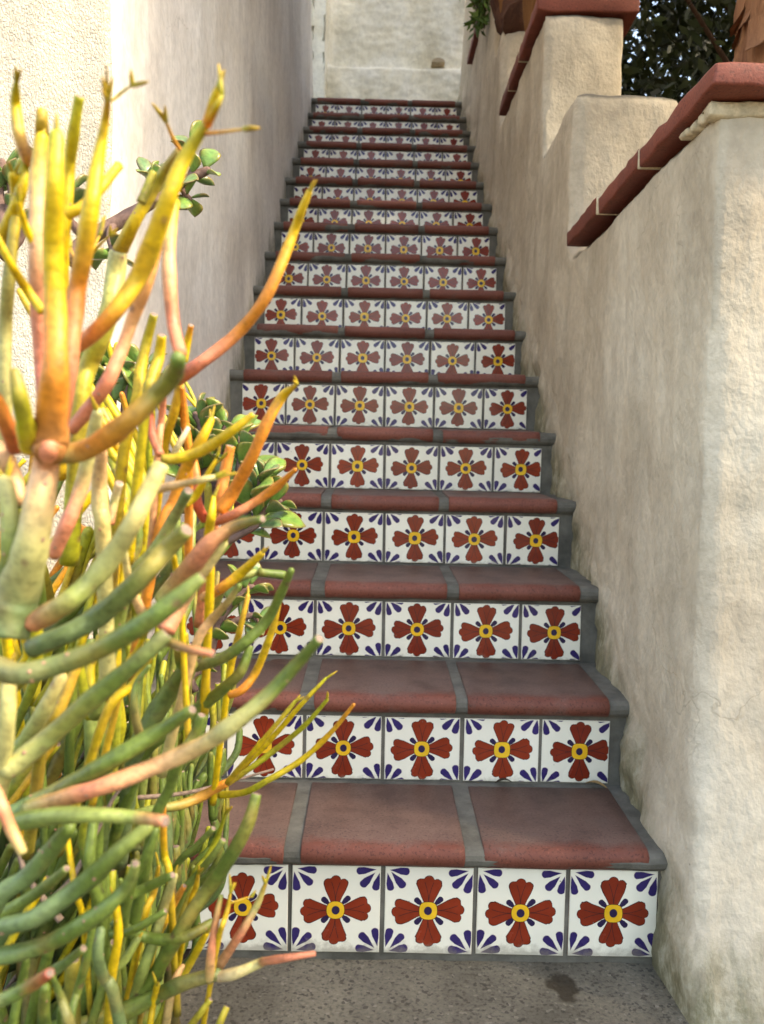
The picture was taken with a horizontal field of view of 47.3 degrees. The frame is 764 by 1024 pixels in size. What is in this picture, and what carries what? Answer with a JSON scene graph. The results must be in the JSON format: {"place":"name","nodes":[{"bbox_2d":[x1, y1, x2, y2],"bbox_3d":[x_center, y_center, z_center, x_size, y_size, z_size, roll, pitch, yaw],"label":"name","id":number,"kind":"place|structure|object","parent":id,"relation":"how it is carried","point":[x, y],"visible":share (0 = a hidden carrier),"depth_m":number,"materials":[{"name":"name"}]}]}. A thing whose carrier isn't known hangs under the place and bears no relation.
{"place":"outdoors","nodes":[
{"label":"outdoors","id":0,"kind":"place"},
{"bbox_2d":[3,949,190,988],"bbox_3d":[-1.652,0.805,0.086,2.670,0.040,3.120,1,3,-1],"label":"planting bed","id":1,"kind":"object","parent":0,"point":[186,953],"visible":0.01,"depth_m":1.49,"materials":[{"name":"soil"}]},
{"bbox_2d":[0,147,32,261],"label":"jade plant","id":2,"kind":"object","parent":1,"relation":"in","point":[4,179],"visible":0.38,"depth_m":1.07,"materials":[{"name":"green plant"}]},
{"bbox_2d":[79,344,167,412],"bbox_3d":[-0.345,-0.145,1.095,0.170,0.130,0.066,1,3,-1],"label":"jade plant","id":3,"kind":"object","parent":1,"relation":"in","point":[124,383],"visible":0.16,"depth_m":1.08,"materials":[{"name":"green plant"}]},
{"bbox_2d":[69,120,220,269],"bbox_3d":[-0.324,-0.420,1.146,0.221,0.210,0.085,0,3,-26],"label":"jade plant","id":4,"kind":"object","parent":1,"relation":"in","point":[208,157],"visible":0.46,"depth_m":1.15,"materials":[{"name":"green plant"}]},
{"bbox_2d":[0,63,355,1023],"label":"firestick plant","id":5,"kind":"object","parent":1,"relation":"on","point":[108,891],"visible":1,"depth_m":0.54,"materials":[{"name":"green plant"}]},
{"bbox_2d":[192,562,273,692],"bbox_3d":[-0.173,0.132,1.009,0.099,0.157,0.054,1,3,-1],"label":"jade plant","id":6,"kind":"object","parent":1,"relation":"in","point":[222,626],"visible":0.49,"depth_m":1.00,"materials":[{"name":"green plant"}]},
{"bbox_2d":[166,392,305,545],"bbox_3d":[-0.196,-0.055,1.111,0.247,0.198,0.124,4,4,37],"label":"jade plant","id":7,"kind":"object","parent":1,"relation":"in","point":[275,511],"visible":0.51,"depth_m":1.08,"materials":[{"name":"green plant"}]},
{"bbox_2d":[180,957,688,1023],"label":"pavement","id":8,"kind":"structure","parent":0,"point":[343,991],"depth_m":1.42,"materials":[{"name":"concrete"}]},
{"bbox_2d":[626,1,726,95],"label":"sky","id":9,"kind":"structure","parent":0,"point":[634,34],"materials":[{"name":"white"}]},
{"label":"ground","id":10,"kind":"structure","parent":0,"visible":0},
{"bbox_2d":[0,0,312,865],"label":"building","id":11,"kind":"structure","parent":10,"relation":"on","point":[60,54],"depth_m":2.11,"materials":[{"name":"paint"}]},
{"bbox_2d":[151,97,667,963],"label":"staircase","id":12,"kind":"structure","parent":10,"relation":"on","point":[441,597],"depth_m":2.04,"materials":[{"name":"multicoloured tile"}]},
{"bbox_2d":[312,0,464,101],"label":"back wall","id":13,"kind":"structure","parent":12,"relation":"on","point":[409,50],"depth_m":6.79,"materials":[{"name":"paint"}]},
{"bbox_2d":[495,778,511,782],"bbox_3d":[0.246,0.543,1.763,0.035,0.009,0.011,1,3,-1],"label":"dead leaf","id":14,"kind":"object","parent":12,"relation":"on","point":[500,779],"visible":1,"depth_m":1.76,"materials":[{"name":"brown plant"}]},
{"bbox_2d":[586,780,606,787],"bbox_3d":[0.431,0.547,1.757,0.045,0.009,0.014,3,3,25],"label":"dry leaf","id":15,"kind":"object","parent":12,"relation":"on","point":[598,782],"visible":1,"depth_m":1.76,"materials":[{"name":"beige plant"}]},
{"bbox_2d":[457,0,763,1023],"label":"garden wall","id":16,"kind":"structure","parent":10,"relation":"on","point":[631,240],"depth_m":1.62,"materials":[{"name":"beige paint"}]},
{"bbox_2d":[463,0,489,39],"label":"shrub","id":17,"kind":"object","parent":16,"relation":"attached to","point":[480,16],"visible":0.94,"depth_m":4.48,"materials":[{"name":"green plant"}]},
{"bbox_2d":[490,0,535,35],"bbox_3d":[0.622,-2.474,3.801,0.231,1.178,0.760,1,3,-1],"label":"flower pot","id":18,"kind":"object","parent":16,"relation":"on","point":[511,16],"visible":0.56,"depth_m":3.94,"materials":[{"name":"red ceramic"}]},
{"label":"terrace soil","id":19,"kind":"structure","parent":0,"visible":0},
{"bbox_2d":[730,0,763,62],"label":"tree","id":20,"kind":"object","parent":19,"relation":"on","point":[747,28],"visible":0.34,"depth_m":1.90,"materials":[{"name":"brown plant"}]},
{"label":"terrace soil","id":21,"kind":"structure","parent":0,"visible":0},
{"bbox_2d":[621,0,736,102],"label":"tree","id":22,"kind":"object","parent":21,"relation":"on","point":[688,22],"visible":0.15,"depth_m":3.70,"materials":[{"name":"green plant"}]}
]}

